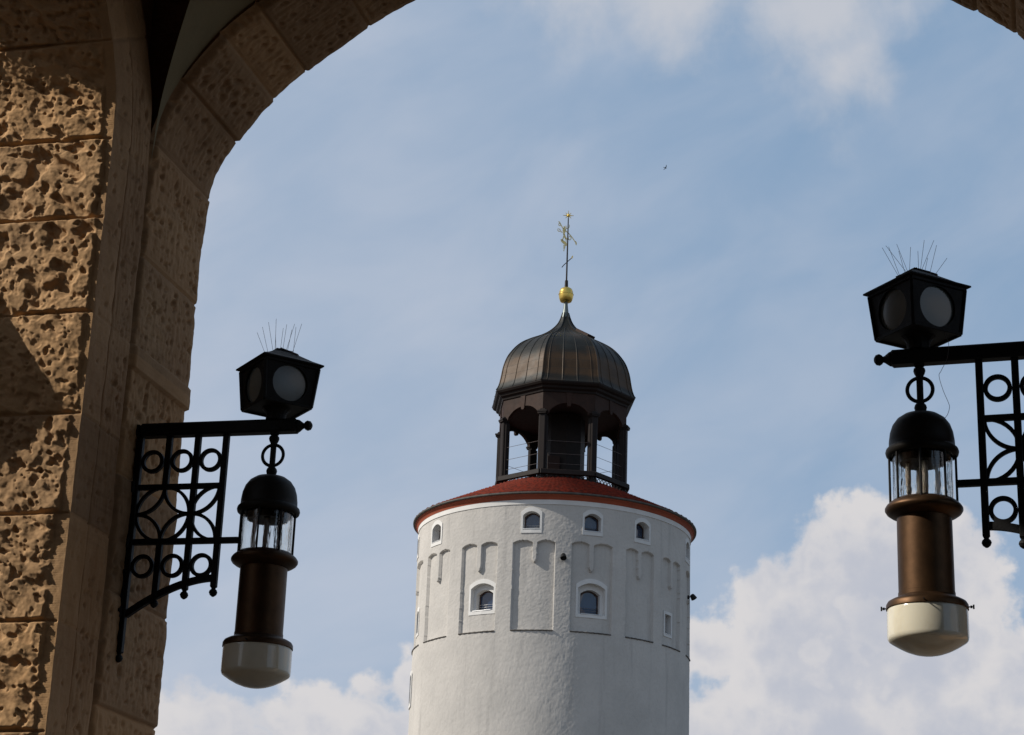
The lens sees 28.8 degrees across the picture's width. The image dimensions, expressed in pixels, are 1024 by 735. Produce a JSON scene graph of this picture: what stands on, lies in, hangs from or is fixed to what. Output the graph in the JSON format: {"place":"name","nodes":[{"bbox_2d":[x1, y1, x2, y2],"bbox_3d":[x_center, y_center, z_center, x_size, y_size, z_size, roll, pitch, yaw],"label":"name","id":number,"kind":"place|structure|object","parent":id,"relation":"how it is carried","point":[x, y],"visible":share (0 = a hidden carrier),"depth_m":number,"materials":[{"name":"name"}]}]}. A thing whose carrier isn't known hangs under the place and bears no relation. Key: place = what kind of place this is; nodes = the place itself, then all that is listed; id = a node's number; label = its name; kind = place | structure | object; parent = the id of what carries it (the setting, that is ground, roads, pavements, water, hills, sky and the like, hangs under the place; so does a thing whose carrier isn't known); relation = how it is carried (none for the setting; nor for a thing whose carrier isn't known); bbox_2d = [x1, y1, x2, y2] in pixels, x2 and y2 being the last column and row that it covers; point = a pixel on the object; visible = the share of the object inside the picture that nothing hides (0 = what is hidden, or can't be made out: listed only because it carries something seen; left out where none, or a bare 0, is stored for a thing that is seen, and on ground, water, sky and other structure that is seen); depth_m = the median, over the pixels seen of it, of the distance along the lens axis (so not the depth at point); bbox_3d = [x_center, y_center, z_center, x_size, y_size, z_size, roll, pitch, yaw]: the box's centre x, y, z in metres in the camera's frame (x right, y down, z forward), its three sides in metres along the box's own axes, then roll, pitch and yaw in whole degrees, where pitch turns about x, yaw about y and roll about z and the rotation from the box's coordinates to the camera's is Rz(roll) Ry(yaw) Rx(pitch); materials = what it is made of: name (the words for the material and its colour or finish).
{"place":"outdoors","nodes":[
{"label":"outdoors","id":0,"kind":"place"},
{"bbox_2d":[0,0,1023,734],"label":"stone arcade","id":1,"kind":"object","parent":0,"point":[126,126],"visible":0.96,"depth_m":9.86,"materials":[{"name":"stone"}]},
{"bbox_2d":[116,322,323,688],"bbox_3d":[-1.433,0.647,9.740,0.985,1.852,0.464,-2,-20,13],"label":"wall lamp","id":2,"kind":"object","parent":1,"relation":"attached to","point":[278,388],"visible":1,"depth_m":9.67,"materials":[{"name":"black metal"}]},
{"bbox_2d":[863,241,1023,656],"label":"wall lamp","id":3,"kind":"object","parent":1,"relation":"attached to","point":[917,315],"visible":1,"depth_m":8.28,"materials":[{"name":"black metal"}]},
{"bbox_2d":[408,211,696,734],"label":"round tower","id":4,"kind":"structure","parent":0,"point":[522,627],"depth_m":96.35,"materials":[{"name":"paint"}]},
{"bbox_2d":[408,671,412,709],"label":"window","id":5,"kind":"structure","parent":4,"relation":"in","point":[411,673],"depth_m":99.13,"materials":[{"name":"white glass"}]},
{"bbox_2d":[416,607,419,637],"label":"window","id":6,"kind":"structure","parent":4,"relation":"in","point":[418,610],"depth_m":100.27,"materials":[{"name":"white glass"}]},
{"bbox_2d":[417,535,419,559],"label":"window","id":7,"kind":"structure","parent":4,"relation":"in","point":[418,535],"depth_m":101.60,"materials":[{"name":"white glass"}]},
{"bbox_2d":[431,520,442,547],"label":"window","id":8,"kind":"structure","parent":4,"relation":"in","point":[437,528],"depth_m":99.42,"materials":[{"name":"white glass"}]},
{"bbox_2d":[468,579,495,615],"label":"window","id":9,"kind":"structure","parent":4,"relation":"in","point":[482,593],"depth_m":96.22,"materials":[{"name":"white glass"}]},
{"bbox_2d":[520,507,541,532],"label":"window","id":10,"kind":"structure","parent":4,"relation":"in","point":[531,517],"depth_m":96.31,"materials":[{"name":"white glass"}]},
{"bbox_2d":[560,553,566,559],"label":"floodlight","id":11,"kind":"object","parent":4,"relation":"attached to","point":[563,556],"visible":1,"depth_m":95.13,"materials":[{"name":"black metal"}]},
{"bbox_2d":[575,579,606,619],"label":"window","id":12,"kind":"structure","parent":4,"relation":"in","point":[591,594],"depth_m":95.45,"materials":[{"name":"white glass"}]},
{"bbox_2d":[582,510,602,536],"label":"window","id":13,"kind":"structure","parent":4,"relation":"in","point":[592,524],"depth_m":96.38,"materials":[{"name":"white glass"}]},
{"bbox_2d":[634,518,650,544],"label":"window","id":14,"kind":"structure","parent":4,"relation":"in","point":[642,527],"depth_m":97.54,"materials":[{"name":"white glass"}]},
{"bbox_2d":[663,611,671,638],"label":"window","id":15,"kind":"structure","parent":4,"relation":"in","point":[667,617],"depth_m":97.61,"materials":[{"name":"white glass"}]},
{"bbox_2d":[685,538,689,565],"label":"window","id":16,"kind":"structure","parent":4,"relation":"in","point":[687,545],"depth_m":100.93,"materials":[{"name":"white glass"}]},
{"bbox_2d":[687,594,696,600],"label":"floodlight","id":17,"kind":"object","parent":4,"relation":"attached to","point":[692,596],"visible":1,"depth_m":100.08,"materials":[{"name":"black metal"}]},
{"bbox_2d":[154,0,1023,734],"label":"sky","id":18,"kind":"structure","parent":0,"point":[401,202],"materials":[{"name":"blue"}]}
]}

